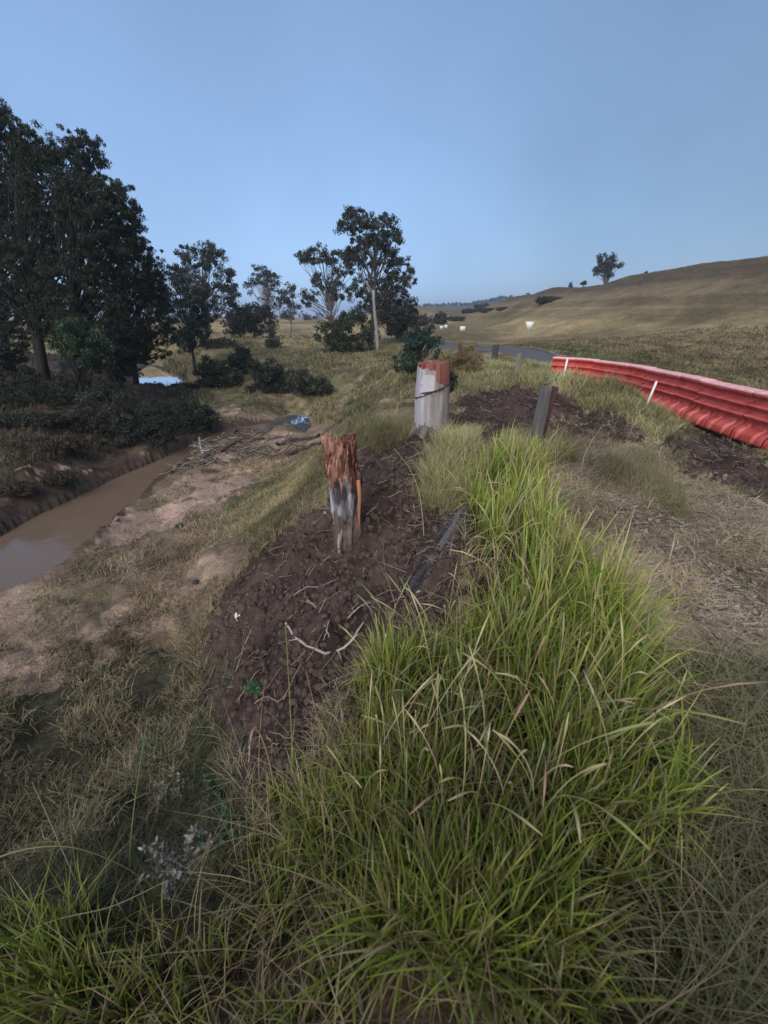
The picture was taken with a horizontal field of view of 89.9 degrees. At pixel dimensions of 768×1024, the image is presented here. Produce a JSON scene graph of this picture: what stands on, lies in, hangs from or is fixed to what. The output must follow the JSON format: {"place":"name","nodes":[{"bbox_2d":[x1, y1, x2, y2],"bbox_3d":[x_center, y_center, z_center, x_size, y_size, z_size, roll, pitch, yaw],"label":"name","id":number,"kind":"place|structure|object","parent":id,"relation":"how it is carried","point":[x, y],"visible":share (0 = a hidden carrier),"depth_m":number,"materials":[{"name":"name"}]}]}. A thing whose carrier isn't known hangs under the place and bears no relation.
{"place":"outdoors","nodes":[
{"label":"outdoors","id":0,"kind":"place"},
{"bbox_2d":[0,631,266,938],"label":"damp grass","id":1,"kind":"structure","parent":0,"point":[215,866],"depth_m":3.02,"materials":[{"name":"plant"}]},
{"bbox_2d":[0,422,270,590],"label":"creek water","id":2,"kind":"structure","parent":0,"point":[38,545],"depth_m":10.32,"materials":[{"name":"brown liquid"}]},
{"bbox_2d":[138,365,183,386],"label":"pool water","id":3,"kind":"structure","parent":0,"point":[152,374],"depth_m":35.27,"materials":[{"name":"blue liquid"}]},
{"bbox_2d":[220,445,325,538],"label":"fresh grass","id":4,"kind":"structure","parent":0,"point":[254,519],"depth_m":9.05,"materials":[{"name":"plant"}]},
{"bbox_2d":[271,412,311,432],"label":"brook water","id":5,"kind":"structure","parent":0,"point":[300,423],"depth_m":20.33,"materials":[{"name":"brown liquid"}]},
{"bbox_2d":[0,256,767,1023],"bbox_3d":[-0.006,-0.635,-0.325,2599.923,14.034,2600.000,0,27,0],"label":"ground","id":6,"kind":"structure","parent":0,"point":[716,294],"depth_m":5.94,"materials":[{"name":"soil"}]},
{"bbox_2d":[0,321,38,393],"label":"bush","id":7,"kind":"object","parent":6,"relation":"on","point":[9,359],"visible":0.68,"depth_m":17.76,"materials":[{"name":"green plant"}]},
{"bbox_2d":[0,479,40,497],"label":"bush","id":8,"kind":"object","parent":6,"relation":"on","point":[20,488],"visible":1,"depth_m":10.52,"materials":[{"name":"green plant"}]},
{"bbox_2d":[0,96,65,370],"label":"creek tree","id":9,"kind":"object","parent":6,"relation":"on","point":[6,314],"visible":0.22,"depth_m":18.13,"materials":[{"name":"green plant"}]},
{"bbox_2d":[0,410,72,429],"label":"bush","id":10,"kind":"object","parent":6,"relation":"on","point":[31,418],"visible":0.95,"depth_m":14.25,"materials":[{"name":"green plant"}]},
{"bbox_2d":[0,371,73,409],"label":"bush","id":11,"kind":"object","parent":6,"relation":"on","point":[28,387],"visible":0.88,"depth_m":16.33,"materials":[{"name":"green plant"}]},
{"bbox_2d":[3,433,87,454],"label":"bush","id":12,"kind":"object","parent":6,"relation":"on","point":[61,443],"visible":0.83,"depth_m":12.72,"materials":[{"name":"green plant"}]},
{"bbox_2d":[32,782,84,888],"bbox_3d":[-2.066,2.103,2.453,0.129,1.240,0.013,-13,30,-23],"label":"grass stalk","id":13,"kind":"object","parent":6,"relation":"on","point":[72,871],"depth_m":2.45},
{"bbox_2d":[39,467,78,486],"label":"bush","id":14,"kind":"object","parent":6,"relation":"on","point":[58,477],"visible":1,"depth_m":11.43,"materials":[{"name":"green plant"}]},
{"bbox_2d":[0,114,123,380],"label":"creek tree","id":15,"kind":"object","parent":6,"relation":"on","point":[40,157],"visible":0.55,"depth_m":16.86,"materials":[{"name":"green plant"}]},
{"bbox_2d":[24,373,124,402],"bbox_3d":[-14.951,-5.969,18.355,4.357,1.293,3.517,-21,34,-35],"label":"bush","id":16,"kind":"object","parent":6,"relation":"on","point":[67,382],"visible":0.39,"depth_m":18.20,"materials":[{"name":"green plant"}]},
{"bbox_2d":[48,406,109,431],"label":"bush","id":17,"kind":"object","parent":6,"relation":"on","point":[75,424],"visible":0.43,"depth_m":15.01,"materials":[{"name":"green plant"}]},
{"bbox_2d":[3,164,157,388],"bbox_3d":[-13.171,-9.858,17.475,6.178,8.979,4.964,0,27,0],"label":"creek tree","id":18,"kind":"object","parent":6,"relation":"on","point":[80,275],"visible":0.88,"depth_m":16.31,"materials":[{"name":"green plant"}]},
{"bbox_2d":[43,316,118,394],"bbox_3d":[-12.097,-5.968,16.099,2.143,4.022,2.439,14,30,26],"label":"young tree","id":19,"kind":"object","parent":6,"relation":"on","point":[87,356],"visible":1,"depth_m":15.48,"materials":[{"name":"green plant"}]},
{"bbox_2d":[0,845,165,922],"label":"grass stalk","id":20,"kind":"object","parent":6,"relation":"on","point":[5,891],"depth_m":2.12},
{"bbox_2d":[0,880,167,947],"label":"grass stalk","id":21,"kind":"object","parent":6,"relation":"on","point":[90,911],"depth_m":2.14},
{"bbox_2d":[81,319,143,388],"bbox_3d":[-13.919,-7.663,19.482,3.141,3.805,3.184,0,27,0],"label":"bush","id":22,"kind":"object","parent":6,"relation":"on","point":[115,373],"visible":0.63,"depth_m":19.63,"materials":[{"name":"green plant"}]},
{"bbox_2d":[0,351,228,487],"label":"undergrowth","id":23,"kind":"object","parent":6,"relation":"on","point":[19,452],"visible":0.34,"depth_m":14.91,"materials":[{"name":"green plant"}]},
{"bbox_2d":[66,381,163,436],"bbox_3d":[-10.833,-4.025,15.189,3.491,2.061,2.511,0,27,0],"label":"bush","id":24,"kind":"object","parent":6,"relation":"on","point":[84,400],"visible":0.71,"depth_m":14.93,"materials":[{"name":"green plant"}]},
{"bbox_2d":[129,720,147,869],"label":"grass stalk","id":25,"kind":"object","parent":6,"relation":"on","point":[143,741],"depth_m":2.35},
{"bbox_2d":[97,222,185,384],"bbox_3d":[-15.615,-12.020,23.250,6.043,9.276,5.029,8,28,15],"label":"creek tree","id":26,"kind":"object","parent":6,"relation":"on","point":[157,289],"visible":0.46,"depth_m":22.59,"materials":[{"name":"green plant"}]},
{"bbox_2d":[101,413,181,448],"bbox_3d":[-9.512,-3.179,15.016,3.271,1.341,1.899,0,27,0],"label":"bush","id":27,"kind":"object","parent":6,"relation":"on","point":[149,434],"visible":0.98,"depth_m":14.76,"materials":[{"name":"green plant"}]},
{"bbox_2d":[140,728,176,776],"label":"leafy weed","id":28,"kind":"object","parent":6,"relation":"on","point":[152,745],"visible":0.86,"depth_m":3.81,"materials":[{"name":"green plant"}]},
{"bbox_2d":[0,439,325,885],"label":"flat grass","id":29,"kind":"structure","parent":6,"relation":"on","point":[185,551],"depth_m":5.52,"materials":[{"name":"plant"}]},
{"bbox_2d":[130,381,201,389],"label":"bush","id":30,"kind":"object","parent":6,"relation":"on","point":[193,386],"visible":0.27,"depth_m":24.91,"materials":[{"name":"green plant"}]},
{"bbox_2d":[152,766,190,802],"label":"leafy weed","id":31,"kind":"object","parent":6,"relation":"on","point":[177,790],"visible":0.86,"depth_m":3.38,"materials":[{"name":"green plant"}]},
{"bbox_2d":[136,821,213,900],"bbox_3d":[-1.285,2.208,2.440,0.423,0.364,0.384,-12,30,-23],"label":"leafy weed","id":32,"kind":"object","parent":6,"relation":"on","point":[176,871],"visible":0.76,"depth_m":2.41,"materials":[{"name":"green plant"}]},
{"bbox_2d":[145,396,220,431],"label":"bush","id":33,"kind":"object","parent":6,"relation":"on","point":[196,419],"visible":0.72,"depth_m":17.32,"materials":[{"name":"green plant"}]},
{"bbox_2d":[147,263,220,370],"bbox_3d":[-16.591,-15.872,32.200,5.605,8.663,5.130,16,31,28],"label":"weeping tree","id":34,"kind":"object","parent":6,"relation":"on","point":[194,322],"visible":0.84,"depth_m":31.42,"materials":[{"name":"green plant"}]},
{"bbox_2d":[169,239,241,349],"bbox_3d":[-18.496,-22.212,40.102,7.355,10.298,4.346,-6,28,-11],"label":"gum tree","id":35,"kind":"object","parent":6,"relation":"on","point":[206,262],"visible":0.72,"depth_m":38.91,"materials":[{"name":"green plant"}]},
{"bbox_2d":[199,336,237,348],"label":"bush","id":36,"kind":"object","parent":6,"relation":"on","point":[222,342],"visible":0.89,"depth_m":43.31,"materials":[{"name":"green plant"}]},
{"bbox_2d":[192,353,245,388],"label":"bush","id":37,"kind":"object","parent":6,"relation":"on","point":[211,374],"visible":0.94,"depth_m":25.17,"materials":[{"name":"green plant"}]},
{"bbox_2d":[190,803,248,852],"bbox_3d":[-1.016,2.086,2.440,0.311,0.292,0.278,16,31,28],"label":"leafy weed","id":38,"kind":"object","parent":6,"relation":"on","point":[205,839],"visible":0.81,"depth_m":2.44,"materials":[{"name":"green plant"}]},
{"bbox_2d":[198,767,241,820],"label":"leafy weed","id":39,"kind":"object","parent":6,"relation":"on","point":[209,783],"visible":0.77,"depth_m":2.94,"materials":[{"name":"green plant"}]},
{"bbox_2d":[159,423,297,474],"bbox_3d":[-5.533,-2.750,15.579,4.464,0.827,6.966,0,27,0],"label":"flood debris","id":40,"kind":"object","parent":6,"relation":"on","point":[247,451],"visible":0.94,"depth_m":15.00,"materials":[{"name":"brown wood"}]},
{"bbox_2d":[199,435,257,457],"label":"drift branch","id":41,"kind":"object","parent":6,"relation":"on","point":[226,447],"visible":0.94,"depth_m":15.25,"materials":[{"name":"brown wood"}]},
{"bbox_2d":[218,300,257,337],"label":"paddock tree","id":42,"kind":"object","parent":6,"relation":"on","point":[236,323],"visible":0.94,"depth_m":51.29,"materials":[{"name":"green plant"}]},
{"bbox_2d":[227,343,253,375],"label":"bush","id":43,"kind":"object","parent":6,"relation":"on","point":[240,358],"visible":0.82,"depth_m":27.58,"materials":[{"name":"green plant"}]},
{"bbox_2d":[231,737,249,760],"bbox_3d":[-1.232,2.078,3.354,0.199,0.208,0.184,0,27,0],"label":"earth clod","id":44,"kind":"object","parent":6,"relation":"on","point":[242,744],"visible":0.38,"depth_m":3.31,"materials":[{"name":"soil"}]},
{"bbox_2d":[169,312,322,319],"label":"woodland","id":45,"kind":"object","parent":6,"relation":"on","point":[306,318],"visible":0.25,"depth_m":169.12,"materials":[{"name":"green plant"}]},
{"bbox_2d":[240,681,264,697],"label":"leafy weed","id":46,"kind":"object","parent":6,"relation":"on","point":[253,686],"visible":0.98,"depth_m":3.73,"materials":[{"name":"green plant"}]},
{"bbox_2d":[237,301,278,336],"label":"paddock tree","id":47,"kind":"object","parent":6,"relation":"on","point":[261,313],"visible":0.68,"depth_m":52.93,"materials":[{"name":"green plant"}]},
{"bbox_2d":[248,727,275,792],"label":"grass stalk","id":48,"kind":"object","parent":6,"relation":"on","point":[252,731],"depth_m":2.29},
{"bbox_2d":[242,264,292,335],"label":"gum tree","id":49,"kind":"object","parent":6,"relation":"on","point":[267,279],"visible":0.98,"depth_m":56.90,"materials":[{"name":"green plant"}]},
{"bbox_2d":[243,357,298,393],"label":"bush","id":50,"kind":"object","parent":6,"relation":"on","point":[264,379],"visible":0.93,"depth_m":23.48,"materials":[{"name":"green plant"}]},
{"bbox_2d":[264,324,284,348],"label":"shrub","id":51,"kind":"object","parent":6,"relation":"on","point":[271,340],"visible":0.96,"depth_m":39.90,"materials":[{"name":"green plant"}]},
{"bbox_2d":[285,627,293,769],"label":"grass stalk","id":52,"kind":"object","parent":6,"relation":"on","point":[289,701],"depth_m":2.33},
{"bbox_2d":[279,281,308,333],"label":"gum tree","id":53,"kind":"object","parent":6,"relation":"on","point":[292,289],"visible":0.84,"depth_m":64.97,"materials":[{"name":"green plant"}]},
{"bbox_2d":[275,433,320,445],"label":"drift branch","id":54,"kind":"object","parent":6,"relation":"on","point":[295,439],"visible":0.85,"depth_m":15.42,"materials":[{"name":"brown wood"}]},
{"bbox_2d":[160,332,438,433],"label":"slope grass","id":55,"kind":"structure","parent":6,"relation":"on","point":[402,382],"depth_m":25.73,"materials":[{"name":"plant"}]},
{"bbox_2d":[284,442,320,454],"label":"drift branch","id":56,"kind":"object","parent":6,"relation":"on","point":[293,451],"visible":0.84,"depth_m":13.30,"materials":[{"name":"brown wood"}]},
{"bbox_2d":[285,368,335,396],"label":"bush","id":57,"kind":"object","parent":6,"relation":"on","point":[300,379],"visible":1,"depth_m":22.70,"materials":[{"name":"green plant"}]},
{"bbox_2d":[293,241,354,339],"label":"gum tree","id":58,"kind":"object","parent":6,"relation":"on","point":[330,290],"visible":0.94,"depth_m":44.30,"materials":[{"name":"green plant"}]},
{"bbox_2d":[159,417,514,902],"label":"edge tufts","id":59,"kind":"object","parent":6,"relation":"on","point":[308,511],"visible":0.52,"depth_m":2.90,"materials":[{"name":"green plant"}]},
{"bbox_2d":[321,430,362,552],"bbox_3d":[-0.353,-0.216,4.426,0.651,1.578,0.541,-6,28,-12],"label":"tree stump","id":60,"kind":"object","parent":6,"relation":"on","point":[343,475],"visible":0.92,"depth_m":4.16,"materials":[{"name":"brown wood"}]},
{"bbox_2d":[312,303,382,352],"bbox_3d":[-3.359,-16.667,35.255,6.511,4.436,3.899,0,27,0],"label":"bush","id":61,"kind":"object","parent":6,"relation":"on","point":[342,341],"visible":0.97,"depth_m":34.89,"materials":[{"name":"green plant"}]},
{"bbox_2d":[321,513,378,568],"bbox_3d":[-0.419,0.312,4.593,0.625,0.676,0.665,18,32,32],"label":"soil heap","id":62,"kind":"object","parent":6,"relation":"on","point":[348,555],"visible":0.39,"depth_m":4.49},
{"bbox_2d":[285,590,419,656],"bbox_3d":[-0.518,1.052,3.544,1.587,1.062,0.518,13,30,24],"label":"dead root","id":63,"kind":"object","parent":6,"relation":"on","point":[317,649],"visible":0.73,"depth_m":3.41,"materials":[{"name":"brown wood"}]},
{"bbox_2d":[362,277,378,349],"bbox_3d":[-1.160,-17.212,33.879,1.490,6.055,0.337,0,27,0],"label":"trunk","id":64,"kind":"object","parent":6,"relation":"on","point":[375,320],"visible":0.93,"depth_m":33.83,"materials":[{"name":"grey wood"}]},
{"bbox_2d":[333,205,420,345],"bbox_3d":[-0.391,-21.505,35.783,8.309,11.577,4.903,0,27,0],"label":"gum tree","id":65,"kind":"object","parent":6,"relation":"on","point":[386,293],"visible":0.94,"depth_m":35.22,"materials":[{"name":"green plant"}]},
{"bbox_2d":[346,406,418,456],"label":"pale grass","id":66,"kind":"structure","parent":6,"relation":"on","point":[384,421],"depth_m":7.35,"materials":[{"name":"plant"}]},
{"bbox_2d":[0,416,767,1023],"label":"tall grass","id":67,"kind":"structure","parent":6,"relation":"on","point":[448,910],"depth_m":1.70,"materials":[{"name":"plant"}]},
{"bbox_2d":[377,295,419,339],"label":"bush","id":68,"kind":"object","parent":6,"relation":"on","point":[387,333],"visible":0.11,"depth_m":39.98,"materials":[{"name":"green plant"}]},
{"bbox_2d":[391,323,444,374],"bbox_3d":[1.213,-5.777,13.950,1.978,2.020,1.243,0,27,0],"label":"young tree","id":69,"kind":"object","parent":6,"relation":"on","point":[419,342],"visible":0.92,"depth_m":13.71,"materials":[{"name":"green plant"}]},
{"bbox_2d":[342,492,511,642],"bbox_3d":[0.364,0.429,3.569,1.700,0.732,2.394,0,27,0],"label":"dead straw","id":70,"kind":"object","parent":6,"relation":"on","point":[424,561],"visible":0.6,"depth_m":3.40,"materials":[{"name":"beige plant"}]},
{"bbox_2d":[409,360,451,438],"bbox_3d":[0.906,-1.926,6.893,0.953,1.454,0.961,22,35,36],"label":"wooden post","id":71,"kind":"object","parent":6,"relation":"on","point":[432,392],"visible":0.92,"depth_m":6.80,"materials":[{"name":"grey wood"}]},
{"bbox_2d":[401,507,469,598],"bbox_3d":[0.516,0.359,3.551,0.190,0.106,1.206,33,52,9],"label":"timber plank","id":72,"kind":"object","parent":6,"relation":"on","point":[417,575],"visible":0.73,"depth_m":3.55,"materials":[{"name":"grey wood"}]},
{"bbox_2d":[428,311,447,323],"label":"distant tree","id":73,"kind":"object","parent":6,"relation":"on","point":[440,317],"visible":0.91,"depth_m":84.05,"materials":[{"name":"green plant"}]},
{"bbox_2d":[394,414,498,512],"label":"pale grass","id":74,"kind":"structure","parent":6,"relation":"on","point":[434,469],"depth_m":4.81,"materials":[{"name":"plant"}]},
{"bbox_2d":[437,342,484,373],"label":"bush","id":75,"kind":"object","parent":6,"relation":"on","point":[456,360],"visible":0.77,"depth_m":12.52,"materials":[{"name":"brown plant"}]},
{"bbox_2d":[186,383,767,800],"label":"soil clods","id":76,"kind":"object","parent":6,"relation":"on","point":[339,660],"visible":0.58,"depth_m":4.00,"materials":[{"name":"soil"}]},
{"bbox_2d":[189,382,767,778],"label":"root fibres","id":77,"kind":"object","parent":6,"relation":"on","point":[372,598],"visible":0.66,"depth_m":4.02,"materials":[{"name":"plant"}]},
{"bbox_2d":[529,387,557,442],"bbox_3d":[2.496,-1.433,6.063,0.322,1.034,0.195,0,27,0],"label":"timber post","id":78,"kind":"object","parent":6,"relation":"on","point":[545,404],"visible":0.77,"depth_m":5.94,"materials":[{"name":"grey wood"}]},
{"bbox_2d":[485,420,602,467],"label":"pale grass","id":79,"kind":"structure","parent":6,"relation":"on","point":[563,439],"depth_m":5.93,"materials":[{"name":"plant"}]},
{"bbox_2d":[535,295,564,303],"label":"bush","id":80,"kind":"object","parent":6,"relation":"on","point":[543,300],"visible":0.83,"depth_m":67.33,"materials":[{"name":"green plant"}]},
{"bbox_2d":[449,379,660,442],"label":"edge tufts","id":81,"kind":"object","parent":6,"relation":"on","point":[601,436],"visible":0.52,"depth_m":7.92,"materials":[{"name":"green plant"}]},
{"bbox_2d":[551,356,577,373],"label":"safety barrier","id":82,"kind":"object","parent":6,"relation":"on","point":[559,362],"visible":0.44,"depth_m":14.41,"materials":[{"name":"red plastic"}]},
{"bbox_2d":[573,357,599,381],"bbox_3d":[7.303,-5.093,14.060,0.620,0.970,0.899,-16,31,-30],"label":"safety barrier","id":83,"kind":"object","parent":6,"relation":"on","point":[584,364],"visible":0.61,"depth_m":13.86,"materials":[{"name":"red plastic"}]},
{"bbox_2d":[549,362,648,396],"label":"heaped grass","id":84,"kind":"structure","parent":6,"relation":"on","point":[585,377],"depth_m":9.57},
{"bbox_2d":[590,360,613,383],"bbox_3d":[7.656,-4.755,13.438,0.620,0.970,0.899,-8,28,-17],"label":"safety barrier","id":85,"kind":"object","parent":6,"relation":"on","point":[600,367],"visible":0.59,"depth_m":13.32,"materials":[{"name":"red plastic"}]},
{"bbox_2d":[448,324,767,389],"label":"hill grass","id":86,"kind":"structure","parent":6,"relation":"on","point":[672,352],"depth_m":23.92,"materials":[{"name":"plant"}]},
{"bbox_2d":[592,252,625,283],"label":"hill tree","id":87,"kind":"object","parent":6,"relation":"on","point":[605,267],"visible":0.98,"depth_m":77.55,"materials":[{"name":"green plant"}]},
{"bbox_2d":[608,362,630,385],"bbox_3d":[7.854,-4.413,12.751,0.620,0.970,0.899,-4,27,-9],"label":"safety barrier","id":88,"kind":"object","parent":6,"relation":"on","point":[622,367],"visible":0.48,"depth_m":12.57,"materials":[{"name":"red plastic"}]},
{"bbox_2d":[486,413,767,675],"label":"dry grass","id":89,"kind":"structure","parent":6,"relation":"on","point":[720,511],"depth_m":3.90,"materials":[{"name":"beige plant"}]},
{"bbox_2d":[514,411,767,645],"bbox_3d":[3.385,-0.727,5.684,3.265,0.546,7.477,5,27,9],"label":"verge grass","id":90,"kind":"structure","parent":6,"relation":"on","point":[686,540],"depth_m":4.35,"materials":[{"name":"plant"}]},
{"bbox_2d":[625,364,656,391],"bbox_3d":[7.953,-4.058,12.039,0.620,0.970,0.899,-2,27,-3],"label":"safety barrier","id":91,"kind":"object","parent":6,"relation":"on","point":[638,371],"visible":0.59,"depth_m":11.91,"materials":[{"name":"red plastic"}]},
{"bbox_2d":[517,595,767,1023],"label":"coarse grass","id":92,"kind":"structure","parent":6,"relation":"on","point":[742,987],"depth_m":1.43,"materials":[{"name":"plant"}]},
{"bbox_2d":[590,439,713,528],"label":"feathery grass","id":93,"kind":"structure","parent":6,"relation":"on","point":[654,480],"depth_m":5.25,"materials":[{"name":"plant"}]},
{"bbox_2d":[640,368,668,399],"bbox_3d":[7.986,-3.680,11.337,0.620,0.970,0.899,0,27,-1],"label":"safety barrier","id":94,"kind":"object","parent":6,"relation":"on","point":[653,376],"visible":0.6,"depth_m":11.27,"materials":[{"name":"red plastic"}]},
{"bbox_2d":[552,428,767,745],"bbox_3d":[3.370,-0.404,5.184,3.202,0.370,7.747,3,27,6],"label":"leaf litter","id":95,"kind":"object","parent":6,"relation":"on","point":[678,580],"visible":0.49,"depth_m":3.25,"materials":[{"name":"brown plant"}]},
{"bbox_2d":[650,371,690,406],"bbox_3d":[7.964,-3.324,10.623,0.620,0.970,0.899,1,27,2],"label":"safety barrier","id":96,"kind":"object","parent":6,"relation":"on","point":[669,388],"visible":0.7,"depth_m":10.56,"materials":[{"name":"red plastic"}]},
{"bbox_2d":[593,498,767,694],"bbox_3d":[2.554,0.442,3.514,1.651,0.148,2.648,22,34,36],"label":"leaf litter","id":97,"kind":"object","parent":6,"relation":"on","point":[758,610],"visible":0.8,"depth_m":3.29,"materials":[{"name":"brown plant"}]},
{"bbox_2d":[666,375,715,418],"bbox_3d":[7.925,-2.966,9.905,0.620,0.970,0.899,2,27,3],"label":"safety barrier","id":98,"kind":"object","parent":6,"relation":"on","point":[690,387],"visible":0.7,"depth_m":9.86,"materials":[{"name":"red plastic"}]},
{"bbox_2d":[641,418,767,496],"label":"edge tufts","id":99,"kind":"object","parent":6,"relation":"on","point":[707,481],"visible":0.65,"depth_m":6.33,"materials":[{"name":"green plant"}]},
{"bbox_2d":[683,380,735,427],"bbox_3d":[7.871,-2.589,9.206,0.620,0.970,0.899,2,27,3],"label":"safety barrier","id":100,"kind":"object","parent":6,"relation":"on","point":[707,402],"visible":0.77,"depth_m":9.18,"materials":[{"name":"red plastic"}]},
{"bbox_2d":[704,385,766,436],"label":"safety barrier","id":101,"kind":"object","parent":6,"relation":"on","point":[734,407],"visible":0.76,"depth_m":8.47,"materials":[{"name":"red plastic"}]},
{"bbox_2d":[730,391,767,447],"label":"safety barrier","id":102,"kind":"object","parent":6,"relation":"on","point":[752,429],"visible":1,"depth_m":7.87,"materials":[{"name":"red plastic"}]},
{"bbox_2d":[0,0,767,316],"label":"sky","id":103,"kind":"structure","parent":0,"point":[514,145],"materials":[{"name":"blue"}]},
{"bbox_2d":[361,300,502,314],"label":"hills","id":104,"kind":"structure","parent":0,"point":[458,307],"depth_m":414.90,"materials":[{"name":"plant"}]},
{"bbox_2d":[369,295,512,307],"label":"woodland","id":105,"kind":"object","parent":104,"relation":"on","point":[500,297],"visible":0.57,"depth_m":439.82,"materials":[{"name":"green plant"}]},
{"bbox_2d":[392,335,736,439],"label":"road","id":106,"kind":"structure","parent":0,"point":[529,354],"depth_m":22.68,"materials":[{"name":"asphalt"}]},
{"bbox_2d":[453,356,692,441],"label":"bank grass","id":107,"kind":"structure","parent":0,"point":[539,374],"depth_m":9.57,"materials":[{"name":"plant"}]},
{"bbox_2d":[540,343,767,390],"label":"roadside grass","id":108,"kind":"structure","parent":0,"point":[597,353],"depth_m":20.73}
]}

